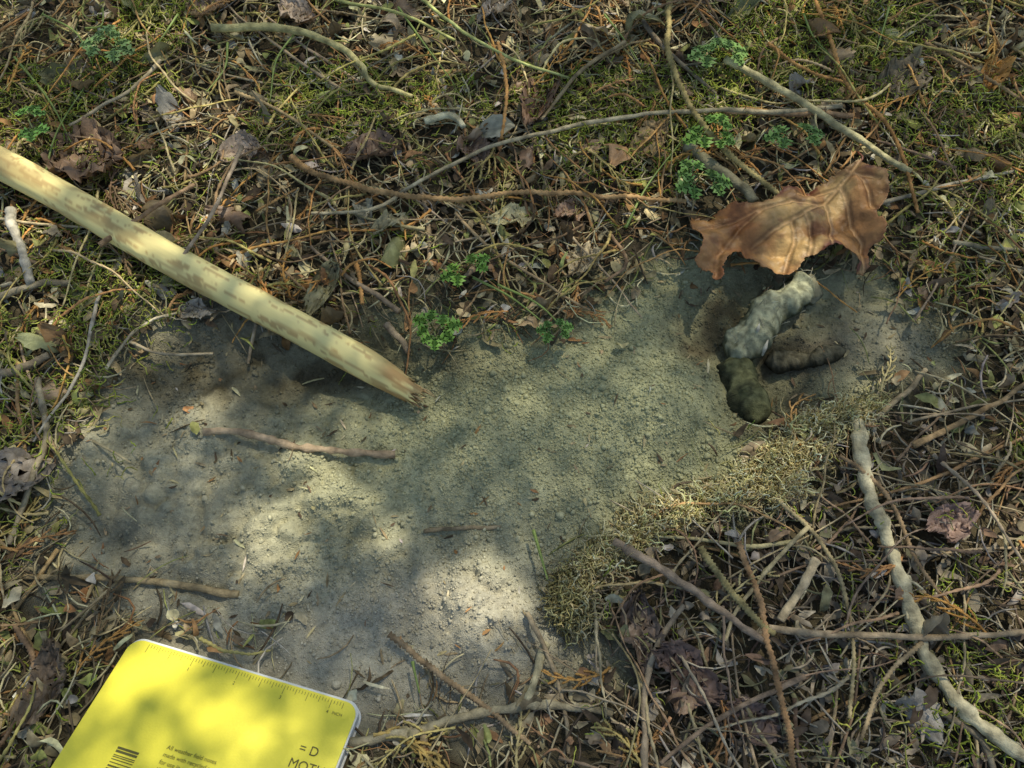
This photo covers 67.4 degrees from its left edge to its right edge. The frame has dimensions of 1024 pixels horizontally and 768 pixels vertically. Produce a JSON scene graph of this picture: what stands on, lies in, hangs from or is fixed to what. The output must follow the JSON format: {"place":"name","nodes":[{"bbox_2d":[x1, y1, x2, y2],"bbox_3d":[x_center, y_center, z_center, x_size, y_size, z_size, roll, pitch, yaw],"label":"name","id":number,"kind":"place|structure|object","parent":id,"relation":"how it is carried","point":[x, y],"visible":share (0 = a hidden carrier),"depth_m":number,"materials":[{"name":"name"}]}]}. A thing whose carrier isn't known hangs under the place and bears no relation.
{"place":"outdoors","nodes":[
{"label":"outdoors","id":0,"kind":"place"},
{"bbox_2d":[373,725,449,767],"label":"cedar frond","id":1,"kind":"object","parent":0,"point":[420,749],"visible":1,"depth_m":0.38,"materials":[{"name":"brown plant"}]},
{"bbox_2d":[0,0,1023,767],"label":"ground","id":2,"kind":"structure","parent":0,"point":[232,484],"depth_m":0.46,"materials":[{"name":"soil"}]},
{"bbox_2d":[4,206,34,284],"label":"twig","id":3,"kind":"object","parent":2,"relation":"on","point":[10,219],"visible":1,"depth_m":0.50,"materials":[{"name":"grey wood"}]},
{"bbox_2d":[0,352,50,377],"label":"twig","id":4,"kind":"object","parent":2,"relation":"on","point":[39,359],"visible":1,"depth_m":0.46,"materials":[{"name":"grey wood"}]},
{"bbox_2d":[15,105,49,141],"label":"herb seedling","id":5,"kind":"object","parent":2,"relation":"on","point":[31,134],"visible":1,"depth_m":0.51,"materials":[{"name":"green plant"}]},
{"bbox_2d":[5,377,63,545],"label":"twig","id":6,"kind":"object","parent":2,"relation":"on","point":[44,447],"visible":1,"depth_m":0.44,"materials":[{"name":"grey wood"}]},
{"bbox_2d":[0,279,70,300],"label":"twig","id":7,"kind":"object","parent":2,"relation":"on","point":[13,291],"visible":1,"depth_m":0.49,"materials":[{"name":"grey wood"}]},
{"bbox_2d":[40,115,123,183],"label":"dead leaf","id":8,"kind":"object","parent":2,"relation":"on","point":[87,127],"visible":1,"depth_m":0.52,"materials":[{"name":"brown plant"}]},
{"bbox_2d":[79,24,135,62],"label":"herb seedling","id":9,"kind":"object","parent":2,"relation":"on","point":[113,55],"visible":1,"depth_m":0.53,"materials":[{"name":"green plant"}]},
{"bbox_2d":[21,562,241,597],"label":"twig","id":10,"kind":"object","parent":2,"relation":"on","point":[224,593],"visible":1,"depth_m":0.42,"materials":[{"name":"brown wood"}]},
{"bbox_2d":[105,312,186,369],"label":"twig","id":11,"kind":"object","parent":2,"relation":"on","point":[114,356],"visible":1,"depth_m":0.48,"materials":[{"name":"grey wood"}]},
{"bbox_2d":[128,340,213,355],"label":"twig","id":12,"kind":"object","parent":2,"relation":"on","point":[161,353],"visible":1,"depth_m":0.48,"materials":[{"name":"brown wood"}]},
{"bbox_2d":[51,639,360,767],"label":"notebook","id":13,"kind":"object","parent":2,"relation":"on","point":[156,705],"visible":1,"depth_m":0.38,"materials":[{"name":"paper"}]},
{"bbox_2d":[183,144,243,253],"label":"twig","id":14,"kind":"object","parent":2,"relation":"on","point":[217,203],"visible":1,"depth_m":0.49,"materials":[{"name":"brown wood"}]},
{"bbox_2d":[0,146,434,408],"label":"wooden stick","id":15,"kind":"object","parent":2,"relation":"on","point":[211,281],"visible":1,"depth_m":0.48,"materials":[{"name":"brown wood"}]},
{"bbox_2d":[247,323,257,363],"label":"twig","id":16,"kind":"object","parent":2,"relation":"on","point":[252,341],"visible":1,"depth_m":0.49,"materials":[{"name":"grey wood"}]},
{"bbox_2d":[277,0,316,23],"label":"dead leaf","id":17,"kind":"object","parent":2,"relation":"on","point":[294,9],"visible":1,"depth_m":0.57,"materials":[{"name":"brown plant"}]},
{"bbox_2d":[202,427,394,458],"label":"twig","id":18,"kind":"object","parent":2,"relation":"on","point":[306,447],"visible":1,"depth_m":0.45,"materials":[{"name":"brown wood"}]},
{"bbox_2d":[210,22,412,97],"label":"twig","id":19,"kind":"object","parent":2,"relation":"on","point":[268,27],"visible":1,"depth_m":0.55,"materials":[{"name":"brown wood"}]},
{"bbox_2d":[353,262,364,304],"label":"twig","id":20,"kind":"object","parent":2,"relation":"on","point":[359,277],"visible":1,"depth_m":0.49,"materials":[{"name":"brown wood"}]},
{"bbox_2d":[340,128,401,161],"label":"dead leaf","id":21,"kind":"object","parent":2,"relation":"on","point":[354,147],"visible":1,"depth_m":0.53,"materials":[{"name":"brown plant"}]},
{"bbox_2d":[383,321,410,353],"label":"twig","id":22,"kind":"object","parent":2,"relation":"on","point":[393,332],"visible":1,"depth_m":0.49,"materials":[{"name":"wood"}]},
{"bbox_2d":[412,309,462,351],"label":"herb seedling","id":23,"kind":"object","parent":2,"relation":"on","point":[451,325],"visible":1,"depth_m":0.47,"materials":[{"name":"green plant"}]},
{"bbox_2d":[423,111,465,128],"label":"twig","id":24,"kind":"object","parent":2,"relation":"on","point":[453,116],"visible":1,"depth_m":0.53,"materials":[{"name":"grey wood"}]},
{"bbox_2d":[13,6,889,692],"bbox_3d":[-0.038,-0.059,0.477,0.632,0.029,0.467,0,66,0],"label":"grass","id":25,"kind":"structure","parent":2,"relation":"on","point":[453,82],"depth_m":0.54,"materials":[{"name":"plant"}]},
{"bbox_2d":[387,631,531,745],"bbox_3d":[-0.028,0.158,0.399,0.092,0.009,0.005,32,70,13],"label":"twig","id":26,"kind":"object","parent":2,"relation":"on","point":[431,667],"visible":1,"depth_m":0.40,"materials":[{"name":"wood"}]},
{"bbox_2d":[424,525,500,533],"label":"twig","id":27,"kind":"object","parent":2,"relation":"on","point":[438,529],"visible":1,"depth_m":0.44,"materials":[{"name":"wood"}]},
{"bbox_2d":[439,253,490,286],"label":"herb seedling","id":28,"kind":"object","parent":2,"relation":"on","point":[457,279],"visible":1,"depth_m":0.48,"materials":[{"name":"green plant"}]},
{"bbox_2d":[349,699,612,747],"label":"twig","id":29,"kind":"object","parent":2,"relation":"on","point":[477,713],"visible":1,"depth_m":0.39,"materials":[{"name":"wood"}]},
{"bbox_2d":[421,0,569,78],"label":"twig","id":30,"kind":"object","parent":2,"relation":"on","point":[441,15],"visible":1,"depth_m":0.55,"materials":[{"name":"wood"}]},
{"bbox_2d":[496,42,508,138],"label":"twig","id":31,"kind":"object","parent":2,"relation":"on","point":[505,80],"visible":1,"depth_m":0.54,"materials":[{"name":"brown wood"}]},
{"bbox_2d":[0,0,1023,767],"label":"leaf litter","id":32,"kind":"object","parent":2,"relation":"on","point":[826,596],"visible":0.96,"depth_m":0.49,"materials":[{"name":"brown plant"}]},
{"bbox_2d":[0,625,35,747],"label":"twig","id":33,"kind":"object","parent":32,"relation":"on","point":[22,638],"visible":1,"depth_m":0.40,"materials":[{"name":"brown wood"}]},
{"bbox_2d":[0,445,58,502],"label":"dead leaf","id":34,"kind":"object","parent":32,"relation":"on","point":[18,473],"visible":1,"depth_m":0.43,"materials":[{"name":"grey plant"}]},
{"bbox_2d":[14,638,66,728],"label":"dead leaf","id":35,"kind":"object","parent":32,"relation":"on","point":[47,661],"visible":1,"depth_m":0.39,"materials":[{"name":"brown plant"}]},
{"bbox_2d":[68,59,161,126],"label":"twig","id":36,"kind":"object","parent":32,"relation":"on","point":[136,84],"visible":1,"depth_m":0.53,"materials":[{"name":"brown wood"}]},
{"bbox_2d":[98,182,195,246],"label":"twig","id":37,"kind":"object","parent":32,"relation":"on","point":[108,238],"visible":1,"depth_m":0.49,"materials":[{"name":"brown wood"}]},
{"bbox_2d":[179,297,217,319],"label":"dead leaf","id":38,"kind":"object","parent":32,"relation":"on","point":[192,309],"visible":1,"depth_m":0.49,"materials":[{"name":"grey plant"}]},
{"bbox_2d":[187,0,230,17],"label":"dead leaf","id":39,"kind":"object","parent":32,"relation":"on","point":[195,12],"visible":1,"depth_m":0.56,"materials":[{"name":"brown plant"}]},
{"bbox_2d":[216,129,259,163],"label":"dead leaf","id":40,"kind":"object","parent":32,"relation":"on","point":[235,141],"visible":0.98,"depth_m":0.53,"materials":[{"name":"grey plant"}]},
{"bbox_2d":[234,90,334,148],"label":"twig","id":41,"kind":"object","parent":32,"relation":"on","point":[239,93],"visible":1,"depth_m":0.53,"materials":[{"name":"brown wood"}]},
{"bbox_2d":[303,257,339,315],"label":"dead leaf","id":42,"kind":"object","parent":32,"relation":"on","point":[313,302],"visible":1,"depth_m":0.49,"materials":[{"name":"grey plant"}]},
{"bbox_2d":[349,197,372,227],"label":"dead leaf","id":43,"kind":"object","parent":32,"relation":"on","point":[367,203],"visible":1,"depth_m":0.51,"materials":[{"name":"grey plant"}]},
{"bbox_2d":[366,209,411,239],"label":"dead leaf","id":44,"kind":"object","parent":32,"relation":"on","point":[384,220],"visible":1,"depth_m":0.50,"materials":[{"name":"grey plant"}]},
{"bbox_2d":[334,0,455,41],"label":"twig","id":45,"kind":"object","parent":32,"relation":"on","point":[398,13],"visible":1,"depth_m":0.56,"materials":[{"name":"wood"}]},
{"bbox_2d":[456,135,489,169],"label":"dead leaf","id":46,"kind":"object","parent":32,"relation":"on","point":[475,146],"visible":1,"depth_m":0.53,"materials":[{"name":"plant"}]},
{"bbox_2d":[289,154,686,210],"bbox_3d":[-0.019,-0.129,0.511,0.268,0.009,0.025,6,66,3],"label":"twig","id":47,"kind":"object","parent":32,"relation":"on","point":[297,162],"visible":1,"depth_m":0.51,"materials":[{"name":"brown wood"}]},
{"bbox_2d":[477,0,517,21],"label":"dead leaf","id":48,"kind":"object","parent":32,"relation":"on","point":[499,6],"visible":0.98,"depth_m":0.56,"materials":[{"name":"grey plant"}]},
{"bbox_2d":[488,202,542,226],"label":"dead leaf","id":49,"kind":"object","parent":32,"relation":"on","point":[517,212],"visible":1,"depth_m":0.51,"materials":[{"name":"beige plant"}]},
{"bbox_2d":[454,212,590,310],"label":"twig","id":50,"kind":"object","parent":32,"relation":"on","point":[466,225],"visible":1,"depth_m":0.49,"materials":[{"name":"brown wood"}]},
{"bbox_2d":[518,76,560,126],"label":"dead leaf","id":51,"kind":"object","parent":32,"relation":"on","point":[525,101],"visible":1,"depth_m":0.54,"materials":[{"name":"brown plant"}]},
{"bbox_2d":[540,40,626,119],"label":"twig","id":52,"kind":"object","parent":32,"relation":"on","point":[584,68],"visible":1,"depth_m":0.54,"materials":[{"name":"brown wood"}]},
{"bbox_2d":[565,241,602,275],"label":"dead leaf","id":53,"kind":"object","parent":32,"relation":"on","point":[586,246],"visible":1,"depth_m":0.50,"materials":[{"name":"beige plant"}]},
{"bbox_2d":[604,234,627,282],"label":"twig","id":54,"kind":"object","parent":32,"relation":"on","point":[620,247],"visible":1,"depth_m":0.49,"materials":[{"name":"brown wood"}]},
{"bbox_2d":[617,588,665,675],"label":"dead leaf","id":55,"kind":"object","parent":32,"relation":"on","point":[653,629],"visible":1,"depth_m":0.41,"materials":[{"name":"plant"}]},
{"bbox_2d":[629,117,669,163],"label":"dead leaf","id":56,"kind":"object","parent":32,"relation":"on","point":[651,125],"visible":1,"depth_m":0.53,"materials":[{"name":"brown plant"}]},
{"bbox_2d":[640,603,685,767],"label":"twig","id":57,"kind":"object","parent":32,"relation":"on","point":[644,754],"visible":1,"depth_m":0.39,"materials":[{"name":"wood"}]},
{"bbox_2d":[612,537,764,644],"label":"twig","id":58,"kind":"object","parent":32,"relation":"on","point":[677,580],"visible":1,"depth_m":0.41,"materials":[{"name":"wood"}]},
{"bbox_2d":[651,638,728,706],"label":"dead leaf","id":59,"kind":"object","parent":32,"relation":"on","point":[715,690],"visible":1,"depth_m":0.39,"materials":[{"name":"brown plant"}]},
{"bbox_2d":[675,158,732,199],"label":"herb seedling","id":60,"kind":"object","parent":32,"relation":"on","point":[685,185],"visible":1,"depth_m":0.50,"materials":[{"name":"green plant"}]},
{"bbox_2d":[682,143,758,202],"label":"twig","id":61,"kind":"object","parent":32,"relation":"on","point":[739,184],"visible":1,"depth_m":0.52,"materials":[{"name":"grey wood"}]},
{"bbox_2d":[664,0,778,194],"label":"twig","id":62,"kind":"object","parent":32,"relation":"on","point":[702,123],"visible":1,"depth_m":0.53,"materials":[{"name":"brown wood"}]},
{"bbox_2d":[697,545,775,636],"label":"twig","id":63,"kind":"object","parent":32,"relation":"on","point":[713,567],"visible":1,"depth_m":0.40,"materials":[{"name":"wood"}]},
{"bbox_2d":[724,696,783,745],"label":"dead leaf","id":64,"kind":"object","parent":32,"relation":"on","point":[767,726],"visible":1,"depth_m":0.38,"materials":[{"name":"brown plant"}]},
{"bbox_2d":[734,540,795,767],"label":"twig","id":65,"kind":"object","parent":32,"relation":"on","point":[765,634],"visible":1,"depth_m":0.39,"materials":[{"name":"brown wood"}]},
{"bbox_2d":[723,107,853,118],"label":"twig","id":66,"kind":"object","parent":32,"relation":"on","point":[833,114],"visible":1,"depth_m":0.53,"materials":[{"name":"brown wood"}]},
{"bbox_2d":[690,151,889,279],"bbox_3d":[0.184,-0.097,0.495,0.146,0.025,0.088,-19,67,-8],"label":"maple leaf","id":67,"kind":"object","parent":32,"relation":"on","point":[787,229],"visible":1,"depth_m":0.49,"materials":[{"name":"brown plant"}]},
{"bbox_2d":[762,122,825,148],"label":"herb seedling","id":68,"kind":"object","parent":32,"relation":"on","point":[783,142],"visible":1,"depth_m":0.51,"materials":[{"name":"green plant"}]},
{"bbox_2d":[776,556,820,623],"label":"twig","id":69,"kind":"object","parent":32,"relation":"on","point":[801,588],"visible":1,"depth_m":0.41,"materials":[{"name":"beige wood"}]},
{"bbox_2d":[767,41,853,84],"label":"twig","id":70,"kind":"object","parent":32,"relation":"on","point":[782,54],"visible":1,"depth_m":0.54,"materials":[{"name":"brown wood"}]},
{"bbox_2d":[775,496,856,718],"bbox_3d":[0.166,0.113,0.404,0.022,0.004,0.116,-9,66,-4],"label":"twig","id":71,"kind":"object","parent":32,"relation":"on","point":[841,584],"visible":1,"depth_m":0.41,"materials":[{"name":"wood"}]},
{"bbox_2d":[722,56,912,172],"bbox_3d":[0.207,-0.183,0.528,0.149,0.014,0.019,35,70,14],"label":"twig","id":72,"kind":"object","parent":32,"relation":"on","point":[814,110],"visible":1,"depth_m":0.53,"materials":[{"name":"grey wood"}]},
{"bbox_2d":[812,0,919,212],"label":"twig","id":73,"kind":"object","parent":32,"relation":"on","point":[870,107],"visible":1,"depth_m":0.53,"materials":[{"name":"brown wood"}]},
{"bbox_2d":[859,640,926,740],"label":"twig","id":74,"kind":"object","parent":32,"relation":"on","point":[907,655],"visible":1,"depth_m":0.39,"materials":[{"name":"brown wood"}]},
{"bbox_2d":[768,609,1023,651],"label":"twig","id":75,"kind":"object","parent":32,"relation":"on","point":[857,635],"visible":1,"depth_m":0.39,"materials":[{"name":"wood"}]},
{"bbox_2d":[850,418,1023,762],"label":"twig","id":76,"kind":"object","parent":32,"relation":"on","point":[968,713],"visible":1,"depth_m":0.40,"materials":[{"name":"grey wood"}]},
{"bbox_2d":[882,169,1016,204],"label":"twig","id":77,"kind":"object","parent":32,"relation":"on","point":[898,198],"visible":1,"depth_m":0.52,"materials":[{"name":"brown wood"}]},
{"bbox_2d":[925,501,980,542],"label":"dead leaf","id":78,"kind":"object","parent":32,"relation":"on","point":[962,524],"visible":1,"depth_m":0.42,"materials":[{"name":"brown plant"}]},
{"bbox_2d":[939,708,995,767],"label":"twig","id":79,"kind":"object","parent":32,"relation":"on","point":[976,734],"visible":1,"depth_m":0.38,"materials":[{"name":"wood"}]},
{"bbox_2d":[912,382,1023,447],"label":"twig","id":80,"kind":"object","parent":32,"relation":"on","point":[919,442],"visible":1,"depth_m":0.45,"materials":[{"name":"brown wood"}]},
{"bbox_2d":[924,40,1023,101],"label":"twig","id":81,"kind":"object","parent":32,"relation":"on","point":[987,78],"visible":1,"depth_m":0.54,"materials":[{"name":"brown wood"}]},
{"bbox_2d":[981,55,1016,94],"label":"dead leaf","id":82,"kind":"object","parent":32,"relation":"on","point":[1004,66],"visible":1,"depth_m":0.55,"materials":[{"name":"brown plant"}]},
{"bbox_2d":[0,0,1023,767],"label":"cedar sprays","id":83,"kind":"object","parent":2,"relation":"on","point":[878,568],"visible":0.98,"depth_m":0.50,"materials":[{"name":"brown plant"}]},
{"bbox_2d":[0,0,1023,767],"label":"moss","id":84,"kind":"object","parent":2,"relation":"on","point":[562,122],"visible":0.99,"depth_m":0.53,"materials":[{"name":"green plant"}]},
{"bbox_2d":[868,53,932,101],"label":"dead leaf","id":85,"kind":"object","parent":84,"relation":"on","point":[892,66],"visible":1,"depth_m":0.54,"materials":[{"name":"grey plant"}]},
{"bbox_2d":[0,0,1023,767],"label":"fine twigs","id":86,"kind":"object","parent":2,"relation":"on","point":[398,310],"visible":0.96,"depth_m":0.49,"materials":[{"name":"brown wood"}]},
{"bbox_2d":[524,641,550,700],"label":"twig","id":87,"kind":"object","parent":2,"relation":"on","point":[537,671],"visible":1,"depth_m":0.40,"materials":[{"name":"beige wood"}]},
{"bbox_2d":[525,612,572,753],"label":"twig","id":88,"kind":"object","parent":2,"relation":"on","point":[534,627],"visible":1,"depth_m":0.40,"materials":[{"name":"brown wood"}]},
{"bbox_2d":[535,318,573,342],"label":"herb seedling","id":89,"kind":"object","parent":2,"relation":"on","point":[548,336],"visible":1,"depth_m":0.47,"materials":[{"name":"green plant"}]},
{"bbox_2d":[553,198,588,221],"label":"dead leaf","id":90,"kind":"object","parent":2,"relation":"on","point":[569,208],"visible":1,"depth_m":0.52,"materials":[{"name":"brown plant"}]},
{"bbox_2d":[311,100,842,218],"bbox_3d":[0.046,-0.162,0.523,0.371,0.010,0.040,-13,67,-6],"label":"twig","id":91,"kind":"object","parent":2,"relation":"on","point":[644,114],"visible":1,"depth_m":0.53,"materials":[{"name":"brown wood"}]},
{"bbox_2d":[682,113,735,148],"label":"herb seedling","id":92,"kind":"object","parent":2,"relation":"on","point":[693,137],"visible":1,"depth_m":0.51,"materials":[{"name":"green plant"}]},
{"bbox_2d":[536,382,898,650],"bbox_3d":[0.123,0.066,0.437,0.250,0.044,0.071,-29,69,-12],"label":"dry moss","id":93,"kind":"object","parent":2,"relation":"on","point":[774,479],"visible":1,"depth_m":0.43,"materials":[{"name":"beige plant"}]},
{"bbox_2d":[687,37,747,68],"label":"herb seedling","id":94,"kind":"object","parent":2,"relation":"on","point":[707,61],"visible":1,"depth_m":0.54,"materials":[{"name":"green plant"}]},
{"bbox_2d":[660,674,805,764],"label":"twig","id":95,"kind":"object","parent":2,"relation":"on","point":[745,703],"visible":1,"depth_m":0.38,"materials":[{"name":"brown wood"}]},
{"bbox_2d":[725,525,810,641],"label":"twig","id":96,"kind":"object","parent":2,"relation":"on","point":[802,532],"visible":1,"depth_m":0.41,"materials":[{"name":"brown wood"}]},
{"bbox_2d":[716,267,845,424],"bbox_3d":[0.167,-0.025,0.488,0.101,0.045,0.066,-35,70,-14],"label":"animal scat","id":97,"kind":"object","parent":2,"relation":"on","point":[749,337],"visible":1,"depth_m":0.48,"materials":[{"name":"grey"}]},
{"bbox_2d":[864,368,927,428],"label":"twig","id":98,"kind":"object","parent":2,"relation":"on","point":[907,391],"visible":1,"depth_m":0.46,"materials":[{"name":"wood"}]},
{"bbox_2d":[838,454,954,612],"bbox_3d":[0.212,0.078,0.420,0.012,0.007,0.097,-24,68,-10],"label":"twig","id":99,"kind":"object","parent":2,"relation":"on","point":[895,510],"visible":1,"depth_m":0.42,"materials":[{"name":"brown wood"}]},
{"bbox_2d":[955,61,987,99],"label":"dead leaf","id":100,"kind":"object","parent":2,"relation":"on","point":[971,88],"visible":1,"depth_m":0.54,"materials":[{"name":"grey plant"}]},
{"bbox_2d":[952,240,1023,251],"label":"twig","id":101,"kind":"object","parent":2,"relation":"on","point":[972,245],"visible":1,"depth_m":0.50,"materials":[{"name":"wood"}]}
]}

